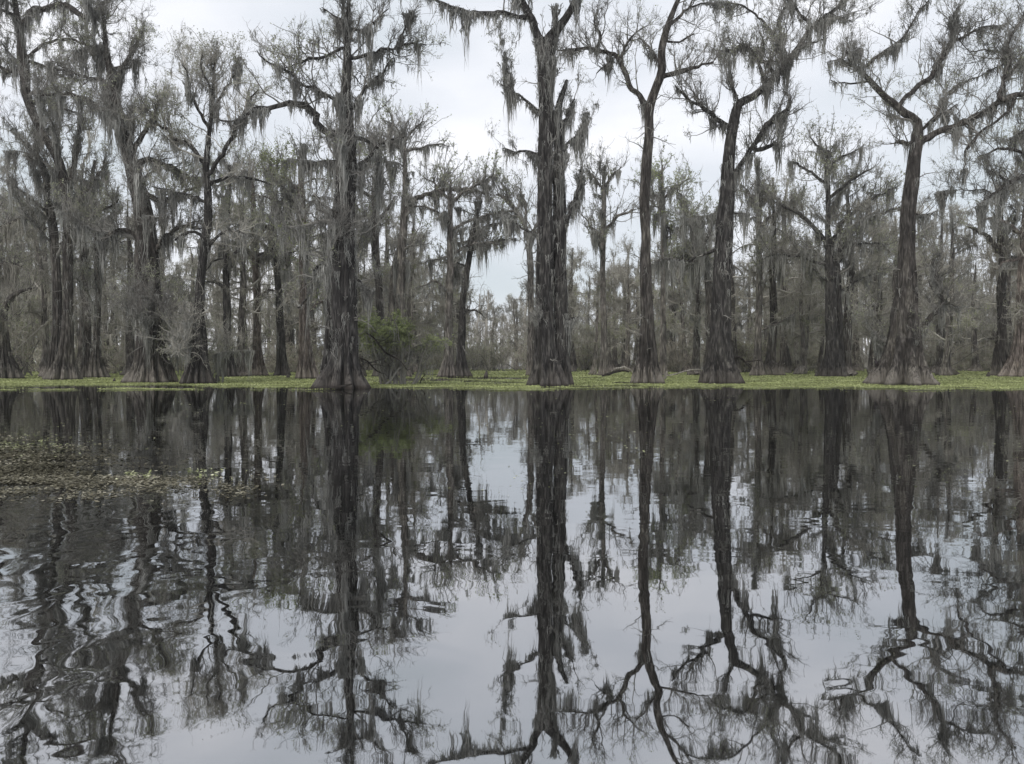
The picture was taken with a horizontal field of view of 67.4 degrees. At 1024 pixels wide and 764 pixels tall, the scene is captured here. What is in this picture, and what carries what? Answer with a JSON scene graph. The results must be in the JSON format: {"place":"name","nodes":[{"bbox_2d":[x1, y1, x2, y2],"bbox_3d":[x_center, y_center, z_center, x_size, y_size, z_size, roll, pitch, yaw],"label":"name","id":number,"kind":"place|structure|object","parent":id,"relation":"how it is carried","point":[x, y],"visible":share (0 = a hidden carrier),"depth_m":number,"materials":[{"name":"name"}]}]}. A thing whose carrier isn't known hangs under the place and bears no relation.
{"place":"outdoors","nodes":[
{"label":"outdoors","id":0,"kind":"place"},
{"bbox_2d":[0,362,1023,763],"bbox_3d":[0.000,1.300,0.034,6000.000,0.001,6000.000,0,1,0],"label":"lake water","id":1,"kind":"structure","parent":0,"point":[644,574],"depth_m":4.63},
{"bbox_2d":[0,145,32,310],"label":"swamp cypress","id":2,"kind":"object","parent":1,"relation":"on","point":[1,199],"visible":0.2,"depth_m":68.67,"materials":[{"name":"grey plant"}]},
{"bbox_2d":[0,149,49,378],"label":"bald cypress","id":3,"kind":"object","parent":1,"relation":"on","point":[10,367],"visible":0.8,"depth_m":58.45,"materials":[{"name":"grey plant"}]},
{"bbox_2d":[0,195,51,372],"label":"swamp cypress","id":4,"kind":"object","parent":1,"relation":"on","point":[39,305],"visible":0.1,"depth_m":89.20,"materials":[{"name":"grey plant"}]},
{"bbox_2d":[9,292,51,375],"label":"swamp shrub","id":5,"kind":"object","parent":1,"relation":"on","point":[26,363],"visible":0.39,"depth_m":67.77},
{"bbox_2d":[0,201,77,376],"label":"swamp cypress","id":6,"kind":"object","parent":1,"relation":"on","point":[44,327],"visible":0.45,"depth_m":65.95,"materials":[{"name":"grey plant"}]},
{"bbox_2d":[0,165,77,372],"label":"swamp cypress","id":7,"kind":"object","parent":1,"relation":"on","point":[33,248],"visible":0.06,"depth_m":87.36,"materials":[{"name":"grey plant"}]},
{"bbox_2d":[0,431,119,476],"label":"floating litter","id":8,"kind":"object","parent":1,"relation":"on","point":[10,463],"visible":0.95,"depth_m":10.61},
{"bbox_2d":[0,0,137,379],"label":"bald cypress","id":9,"kind":"object","parent":1,"relation":"on","point":[61,363],"visible":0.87,"depth_m":54.80,"materials":[{"name":"grey plant"}]},
{"bbox_2d":[10,112,133,369],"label":"swamp cypress","id":10,"kind":"object","parent":1,"relation":"on","point":[79,320],"visible":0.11,"depth_m":70.73,"materials":[{"name":"grey plant"}]},
{"bbox_2d":[30,329,125,373],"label":"swamp shrub","id":11,"kind":"object","parent":1,"relation":"on","point":[104,349],"visible":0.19,"depth_m":80.28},
{"bbox_2d":[32,149,134,377],"bbox_3d":[-34.398,-9.864,62.492,8.023,19.749,9.647,-1,2,-38],"label":"bald cypress","id":12,"kind":"object","parent":1,"relation":"on","point":[93,363],"visible":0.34,"depth_m":62.12,"materials":[{"name":"grey plant"}]},
{"bbox_2d":[74,195,134,373],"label":"swamp cypress","id":13,"kind":"object","parent":1,"relation":"on","point":[109,341],"visible":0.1,"depth_m":83.47,"materials":[{"name":"grey plant"}]},
{"bbox_2d":[6,0,226,382],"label":"bald cypress","id":14,"kind":"object","parent":1,"relation":"on","point":[145,289],"visible":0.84,"depth_m":46.71,"materials":[{"name":"grey plant"}]},
{"bbox_2d":[89,190,170,374],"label":"swamp cypress","id":15,"kind":"object","parent":1,"relation":"on","point":[129,343],"visible":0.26,"depth_m":73.72,"materials":[{"name":"grey plant"}]},
{"bbox_2d":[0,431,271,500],"bbox_3d":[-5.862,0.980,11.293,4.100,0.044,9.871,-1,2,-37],"label":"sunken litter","id":16,"kind":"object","parent":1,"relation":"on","point":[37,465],"visible":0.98,"depth_m":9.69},
{"bbox_2d":[0,462,283,508],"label":"floating litter","id":17,"kind":"object","parent":1,"relation":"on","point":[57,480],"visible":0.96,"depth_m":8.14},
{"bbox_2d":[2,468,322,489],"bbox_3d":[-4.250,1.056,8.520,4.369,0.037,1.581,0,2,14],"label":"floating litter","id":18,"kind":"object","parent":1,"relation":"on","point":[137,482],"visible":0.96,"depth_m":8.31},
{"bbox_2d":[119,193,208,334],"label":"swamp cypress","id":19,"kind":"object","parent":1,"relation":"on","point":[163,266],"visible":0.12,"depth_m":98.69,"materials":[{"name":"grey plant"}]},
{"bbox_2d":[162,232,221,352],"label":"swamp cypress","id":20,"kind":"object","parent":1,"relation":"on","point":[192,259],"visible":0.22,"depth_m":91.91,"materials":[{"name":"grey plant"}]},
{"bbox_2d":[114,18,299,383],"bbox_3d":[-18.220,-10.228,45.910,11.062,23.129,9.077,0,1,0],"label":"bald cypress","id":21,"kind":"object","parent":1,"relation":"on","point":[195,354],"visible":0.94,"depth_m":45.13,"materials":[{"name":"grey plant"}]},
{"bbox_2d":[171,130,260,376],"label":"bald cypress","id":22,"kind":"object","parent":1,"relation":"on","point":[231,370],"visible":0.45,"depth_m":66.09,"materials":[{"name":"grey plant"}]},
{"bbox_2d":[172,308,276,375],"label":"swamp shrub","id":23,"kind":"object","parent":1,"relation":"on","point":[265,333],"visible":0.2,"depth_m":70.84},
{"bbox_2d":[206,165,267,371],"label":"swamp cypress","id":24,"kind":"object","parent":1,"relation":"on","point":[233,297],"visible":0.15,"depth_m":94.06,"materials":[{"name":"grey plant"}]},
{"bbox_2d":[198,160,283,375],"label":"swamp cypress","id":25,"kind":"object","parent":1,"relation":"on","point":[245,309],"visible":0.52,"depth_m":67.41,"materials":[{"name":"grey plant"}]},
{"bbox_2d":[218,136,296,375],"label":"bald cypress","id":26,"kind":"object","parent":1,"relation":"on","point":[258,366],"visible":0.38,"depth_m":70.99,"materials":[{"name":"grey plant"}]},
{"bbox_2d":[247,281,275,368],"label":"swamp cypress","id":27,"kind":"object","parent":1,"relation":"on","point":[267,311],"visible":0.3,"depth_m":132.72,"materials":[{"name":"grey plant"}]},
{"bbox_2d":[234,122,316,375],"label":"bald cypress","id":28,"kind":"object","parent":1,"relation":"on","point":[282,365],"visible":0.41,"depth_m":70.63,"materials":[{"name":"grey plant"}]},
{"bbox_2d":[258,211,298,371],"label":"swamp cypress","id":29,"kind":"object","parent":1,"relation":"on","point":[289,330],"visible":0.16,"depth_m":97.93,"materials":[{"name":"grey plant"}]},
{"bbox_2d":[234,118,334,378],"bbox_3d":[-16.096,-9.830,60.051,9.727,19.640,10.029,0,1,0],"label":"bald cypress","id":30,"kind":"object","parent":1,"relation":"on","point":[306,367],"visible":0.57,"depth_m":58.13,"materials":[{"name":"grey plant"}]},
{"bbox_2d":[266,191,318,371],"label":"swamp cypress","id":31,"kind":"object","parent":1,"relation":"on","point":[285,307],"visible":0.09,"depth_m":92.96,"materials":[{"name":"grey plant"}]},
{"bbox_2d":[267,230,325,344],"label":"swamp cypress","id":32,"kind":"object","parent":1,"relation":"on","point":[314,324],"visible":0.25,"depth_m":89.23,"materials":[{"name":"grey plant"}]},
{"bbox_2d":[263,335,363,372],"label":"swamp shrub","id":33,"kind":"object","parent":1,"relation":"on","point":[319,350],"visible":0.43,"depth_m":89.39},
{"bbox_2d":[207,0,450,388],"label":"bald cypress","id":34,"kind":"object","parent":1,"relation":"on","point":[337,265],"visible":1,"depth_m":37.58,"materials":[{"name":"grey plant"}]},
{"bbox_2d":[314,132,395,375],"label":"swamp cypress","id":35,"kind":"object","parent":1,"relation":"on","point":[360,306],"visible":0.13,"depth_m":68.34,"materials":[{"name":"grey plant"}]},
{"bbox_2d":[354,96,419,376],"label":"bald cypress","id":36,"kind":"object","parent":1,"relation":"on","point":[379,308],"visible":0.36,"depth_m":65.88,"materials":[{"name":"grey plant"}]},
{"bbox_2d":[365,204,416,324],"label":"swamp cypress","id":37,"kind":"object","parent":1,"relation":"on","point":[387,247],"visible":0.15,"depth_m":99.73,"materials":[{"name":"grey plant"}]},
{"bbox_2d":[358,306,455,383],"bbox_3d":[-6.499,-2.009,44.093,6.083,4.646,5.061,0,2,-14],"label":"bush","id":38,"kind":"object","parent":1,"relation":"on","point":[398,330],"visible":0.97,"depth_m":43.62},
{"bbox_2d":[386,242,435,372],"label":"swamp cypress","id":39,"kind":"object","parent":1,"relation":"on","point":[412,317],"visible":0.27,"depth_m":90.30,"materials":[{"name":"grey plant"}]},
{"bbox_2d":[382,199,443,370],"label":"swamp cypress","id":40,"kind":"object","parent":1,"relation":"on","point":[424,250],"visible":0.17,"depth_m":97.49,"materials":[{"name":"grey plant"}]},
{"bbox_2d":[385,218,446,374],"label":"swamp cypress","id":41,"kind":"object","parent":1,"relation":"on","point":[408,309],"visible":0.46,"depth_m":78.07,"materials":[{"name":"grey plant"}]},
{"bbox_2d":[355,93,508,376],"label":"bald cypress","id":42,"kind":"object","parent":1,"relation":"on","point":[399,277],"visible":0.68,"depth_m":65.89,"materials":[{"name":"grey plant"}]},
{"bbox_2d":[413,261,482,356],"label":"swamp cypress","id":43,"kind":"object","parent":1,"relation":"on","point":[441,313],"visible":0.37,"depth_m":79.19,"materials":[{"name":"grey plant"}]},
{"bbox_2d":[392,143,518,376],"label":"bald cypress","id":44,"kind":"object","parent":1,"relation":"on","point":[444,218],"visible":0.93,"depth_m":65.46,"materials":[{"name":"grey plant"}]},
{"bbox_2d":[442,333,502,370],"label":"swamp shrub","id":45,"kind":"object","parent":1,"relation":"on","point":[469,350],"visible":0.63,"depth_m":114.71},
{"bbox_2d":[432,156,530,376],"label":"bald cypress","id":46,"kind":"object","parent":1,"relation":"on","point":[462,369],"visible":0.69,"depth_m":66.14,"materials":[{"name":"grey plant"}]},
{"bbox_2d":[466,336,516,369],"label":"swamp shrub","id":47,"kind":"object","parent":1,"relation":"on","point":[503,353],"visible":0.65,"depth_m":117.55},
{"bbox_2d":[478,301,506,369],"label":"swamp cypress","id":48,"kind":"object","parent":1,"relation":"on","point":[495,322],"visible":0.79,"depth_m":126.14,"materials":[{"name":"grey plant"}]},
{"bbox_2d":[10,263,995,368],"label":"distant wood","id":49,"kind":"object","parent":1,"relation":"on","point":[486,326],"visible":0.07,"depth_m":162.07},
{"bbox_2d":[470,155,552,375],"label":"bald cypress","id":50,"kind":"object","parent":1,"relation":"on","point":[530,290],"visible":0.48,"depth_m":70.82,"materials":[{"name":"grey plant"}]},
{"bbox_2d":[0,369,1023,389],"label":"floating mat","id":51,"kind":"object","parent":1,"relation":"on","point":[790,380],"depth_m":47.05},
{"bbox_2d":[34,269,990,367],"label":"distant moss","id":52,"kind":"object","parent":1,"relation":"on","point":[502,326],"visible":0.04,"depth_m":159.02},
{"bbox_2d":[498,291,527,369],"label":"swamp cypress","id":53,"kind":"object","parent":1,"relation":"on","point":[514,325],"visible":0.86,"depth_m":125.68,"materials":[{"name":"grey plant"}]},
{"bbox_2d":[425,0,603,386],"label":"bald cypress","id":54,"kind":"object","parent":1,"relation":"on","point":[551,353],"visible":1,"depth_m":41.27,"materials":[{"name":"grey plant"}]},
{"bbox_2d":[553,240,592,370],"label":"swamp cypress","id":55,"kind":"object","parent":1,"relation":"on","point":[574,361],"visible":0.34,"depth_m":104.72,"materials":[{"name":"grey plant"}]},
{"bbox_2d":[566,256,591,371],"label":"swamp cypress","id":56,"kind":"object","parent":1,"relation":"on","point":[573,337],"visible":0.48,"depth_m":99.45,"materials":[{"name":"grey plant"}]},
{"bbox_2d":[575,257,625,374],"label":"swamp cypress","id":57,"kind":"object","parent":1,"relation":"on","point":[593,370],"visible":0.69,"depth_m":75.14,"materials":[{"name":"grey plant"}]},
{"bbox_2d":[574,322,633,370],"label":"swamp shrub","id":58,"kind":"object","parent":1,"relation":"on","point":[586,360],"visible":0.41,"depth_m":112.77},
{"bbox_2d":[583,264,630,370],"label":"swamp cypress","id":59,"kind":"object","parent":1,"relation":"on","point":[611,366],"visible":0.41,"depth_m":101.91,"materials":[{"name":"grey plant"}]},
{"bbox_2d":[566,136,656,374],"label":"bald cypress","id":60,"kind":"object","parent":1,"relation":"on","point":[598,235],"visible":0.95,"depth_m":70.40,"materials":[{"name":"grey plant"}]},
{"bbox_2d":[589,243,638,369],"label":"swamp cypress","id":61,"kind":"object","parent":1,"relation":"on","point":[614,359],"visible":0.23,"depth_m":106.43,"materials":[{"name":"grey plant"}]},
{"bbox_2d":[592,237,639,366],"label":"swamp cypress","id":62,"kind":"object","parent":1,"relation":"on","point":[623,351],"visible":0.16,"depth_m":109.84,"materials":[{"name":"grey plant"}]},
{"bbox_2d":[605,233,656,371],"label":"swamp cypress","id":63,"kind":"object","parent":1,"relation":"on","point":[627,335],"visible":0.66,"depth_m":98.66,"materials":[{"name":"grey plant"}]},
{"bbox_2d":[613,242,658,360],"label":"swamp cypress","id":64,"kind":"object","parent":1,"relation":"on","point":[637,315],"visible":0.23,"depth_m":105.29,"materials":[{"name":"grey plant"}]},
{"bbox_2d":[532,0,743,383],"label":"bald cypress","id":65,"kind":"object","parent":1,"relation":"on","point":[646,369],"visible":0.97,"depth_m":44.82,"materials":[{"name":"grey plant"}]},
{"bbox_2d":[613,255,681,337],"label":"swamp cypress","id":66,"kind":"object","parent":1,"relation":"on","point":[654,300],"visible":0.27,"depth_m":95.07,"materials":[{"name":"grey plant"}]},
{"bbox_2d":[609,325,705,371],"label":"swamp shrub","id":67,"kind":"object","parent":1,"relation":"on","point":[675,364],"visible":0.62,"depth_m":95.01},
{"bbox_2d":[621,135,707,374],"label":"bald cypress","id":68,"kind":"object","parent":1,"relation":"on","point":[662,214],"visible":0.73,"depth_m":70.65,"materials":[{"name":"grey plant"}]},
{"bbox_2d":[651,233,704,370],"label":"swamp cypress","id":69,"kind":"object","parent":1,"relation":"on","point":[673,309],"visible":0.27,"depth_m":99.69,"materials":[{"name":"grey plant"}]},
{"bbox_2d":[654,268,705,371],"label":"swamp cypress","id":70,"kind":"object","parent":1,"relation":"on","point":[682,323],"visible":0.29,"depth_m":95.90,"materials":[{"name":"grey plant"}]},
{"bbox_2d":[651,165,719,368],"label":"bald cypress","id":71,"kind":"object","parent":1,"relation":"on","point":[700,267],"visible":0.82,"depth_m":65.87,"materials":[{"name":"grey plant"}]},
{"bbox_2d":[666,222,731,374],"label":"swamp cypress","id":72,"kind":"object","parent":1,"relation":"on","point":[697,331],"visible":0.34,"depth_m":74.30,"materials":[{"name":"grey plant"}]},
{"bbox_2d":[682,260,747,354],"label":"swamp cypress","id":73,"kind":"object","parent":1,"relation":"on","point":[732,325],"visible":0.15,"depth_m":85.97,"materials":[{"name":"grey plant"}]},
{"bbox_2d":[701,201,755,372],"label":"swamp cypress","id":74,"kind":"object","parent":1,"relation":"on","point":[739,323],"visible":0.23,"depth_m":89.97,"materials":[{"name":"grey plant"}]},
{"bbox_2d":[734,255,768,341],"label":"swamp cypress","id":75,"kind":"object","parent":1,"relation":"on","point":[749,309],"visible":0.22,"depth_m":102.69,"materials":[{"name":"grey plant"}]},
{"bbox_2d":[735,255,799,365],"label":"swamp cypress","id":76,"kind":"object","parent":1,"relation":"on","point":[765,332],"visible":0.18,"depth_m":93.55,"materials":[{"name":"grey plant"}]},
{"bbox_2d":[736,327,799,371],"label":"swamp shrub","id":77,"kind":"object","parent":1,"relation":"on","point":[744,367],"visible":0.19,"depth_m":91.94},
{"bbox_2d":[655,0,882,383],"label":"bald cypress","id":78,"kind":"object","parent":1,"relation":"on","point":[720,366],"visible":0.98,"depth_m":44.87,"materials":[{"name":"grey plant"}]},
{"bbox_2d":[734,173,815,372],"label":"swamp cypress","id":79,"kind":"object","parent":1,"relation":"on","point":[785,363],"visible":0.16,"depth_m":88.26,"materials":[{"name":"grey plant"}]},
{"bbox_2d":[734,165,821,374],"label":"swamp cypress","id":80,"kind":"object","parent":1,"relation":"on","point":[775,368],"visible":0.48,"depth_m":73.08,"materials":[{"name":"grey plant"}]},
{"bbox_2d":[732,128,824,375],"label":"bald cypress","id":81,"kind":"object","parent":1,"relation":"on","point":[758,193],"visible":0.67,"depth_m":70.45,"materials":[{"name":"grey plant"}]},
{"bbox_2d":[766,232,824,373],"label":"swamp cypress","id":82,"kind":"object","parent":1,"relation":"on","point":[802,368],"visible":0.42,"depth_m":79.27,"materials":[{"name":"grey plant"}]},
{"bbox_2d":[777,247,824,365],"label":"swamp cypress","id":83,"kind":"object","parent":1,"relation":"on","point":[820,324],"visible":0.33,"depth_m":82.16,"materials":[{"name":"grey plant"}]},
{"bbox_2d":[795,269,855,372],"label":"swamp cypress","id":84,"kind":"object","parent":1,"relation":"on","point":[821,355],"visible":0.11,"depth_m":88.63,"materials":[{"name":"grey plant"}]},
{"bbox_2d":[741,106,921,376],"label":"bald cypress","id":85,"kind":"object","parent":1,"relation":"on","point":[833,363],"visible":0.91,"depth_m":66.45,"materials":[{"name":"grey plant"}]},
{"bbox_2d":[803,154,891,375],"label":"swamp cypress","id":86,"kind":"object","parent":1,"relation":"on","point":[848,296],"visible":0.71,"depth_m":67.07,"materials":[{"name":"grey plant"}]},
{"bbox_2d":[824,229,891,370],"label":"swamp cypress","id":87,"kind":"object","parent":1,"relation":"on","point":[856,367],"visible":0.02,"depth_m":108.01,"materials":[{"name":"grey plant"}]},
{"bbox_2d":[852,219,898,372],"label":"swamp cypress","id":88,"kind":"object","parent":1,"relation":"on","point":[870,360],"visible":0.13,"depth_m":85.77,"materials":[{"name":"grey plant"}]},
{"bbox_2d":[852,229,920,366],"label":"swamp cypress","id":89,"kind":"object","parent":1,"relation":"on","point":[880,309],"visible":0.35,"depth_m":71.32,"materials":[{"name":"grey plant"}]},
{"bbox_2d":[863,209,930,325],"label":"swamp cypress","id":90,"kind":"object","parent":1,"relation":"on","point":[892,232],"visible":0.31,"depth_m":80.98,"materials":[{"name":"grey plant"}]},
{"bbox_2d":[807,0,1023,385],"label":"bald cypress","id":91,"kind":"object","parent":1,"relation":"on","point":[899,349],"visible":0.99,"depth_m":42.97,"materials":[{"name":"grey plant"}]},
{"bbox_2d":[857,331,991,368],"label":"swamp shrub","id":92,"kind":"object","parent":1,"relation":"on","point":[930,357],"visible":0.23,"depth_m":92.19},
{"bbox_2d":[915,191,979,372],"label":"swamp cypress","id":93,"kind":"object","parent":1,"relation":"on","point":[938,348],"visible":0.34,"depth_m":84.64,"materials":[{"name":"grey plant"}]},
{"bbox_2d":[917,235,978,356],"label":"swamp cypress","id":94,"kind":"object","parent":1,"relation":"on","point":[933,349],"visible":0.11,"depth_m":91.46,"materials":[{"name":"grey plant"}]},
{"bbox_2d":[918,199,989,374],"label":"swamp cypress","id":95,"kind":"object","parent":1,"relation":"on","point":[962,245],"visible":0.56,"depth_m":73.77,"materials":[{"name":"grey plant"}]},
{"bbox_2d":[924,248,989,375],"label":"swamp cypress","id":96,"kind":"object","parent":1,"relation":"on","point":[944,369],"visible":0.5,"depth_m":69.52,"materials":[{"name":"grey plant"}]},
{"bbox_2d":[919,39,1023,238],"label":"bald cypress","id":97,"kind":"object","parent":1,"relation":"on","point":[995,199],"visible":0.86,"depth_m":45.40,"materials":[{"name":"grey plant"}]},
{"bbox_2d":[951,339,992,370],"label":"swamp shrub","id":98,"kind":"object","parent":1,"relation":"on","point":[962,352],"visible":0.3,"depth_m":107.70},
{"bbox_2d":[953,249,996,349],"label":"swamp cypress","id":99,"kind":"object","parent":1,"relation":"on","point":[984,271],"visible":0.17,"depth_m":110.53,"materials":[{"name":"grey plant"}]},
{"bbox_2d":[956,258,996,371],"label":"swamp cypress","id":100,"kind":"object","parent":1,"relation":"on","point":[976,366],"visible":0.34,"depth_m":102.07,"materials":[{"name":"grey plant"}]},
{"bbox_2d":[959,155,1023,375],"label":"bald cypress","id":101,"kind":"object","parent":1,"relation":"on","point":[998,340],"visible":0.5,"depth_m":70.77,"materials":[{"name":"grey plant"}]},
{"bbox_2d":[960,76,1023,376],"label":"bald cypress","id":102,"kind":"object","parent":1,"relation":"on","point":[1013,366],"visible":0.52,"depth_m":66.11,"materials":[{"name":"grey plant"}]},
{"bbox_2d":[971,240,1017,355],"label":"swamp cypress","id":103,"kind":"object","parent":1,"relation":"on","point":[1010,284],"visible":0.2,"depth_m":84.74,"materials":[{"name":"brown plant"}]},
{"bbox_2d":[989,168,1023,334],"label":"swamp cypress","id":104,"kind":"object","parent":1,"relation":"on","point":[1021,308],"visible":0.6,"depth_m":66.07,"materials":[{"name":"grey plant"}]},
{"bbox_2d":[0,0,1023,361],"label":"sky","id":105,"kind":"structure","parent":0,"point":[471,97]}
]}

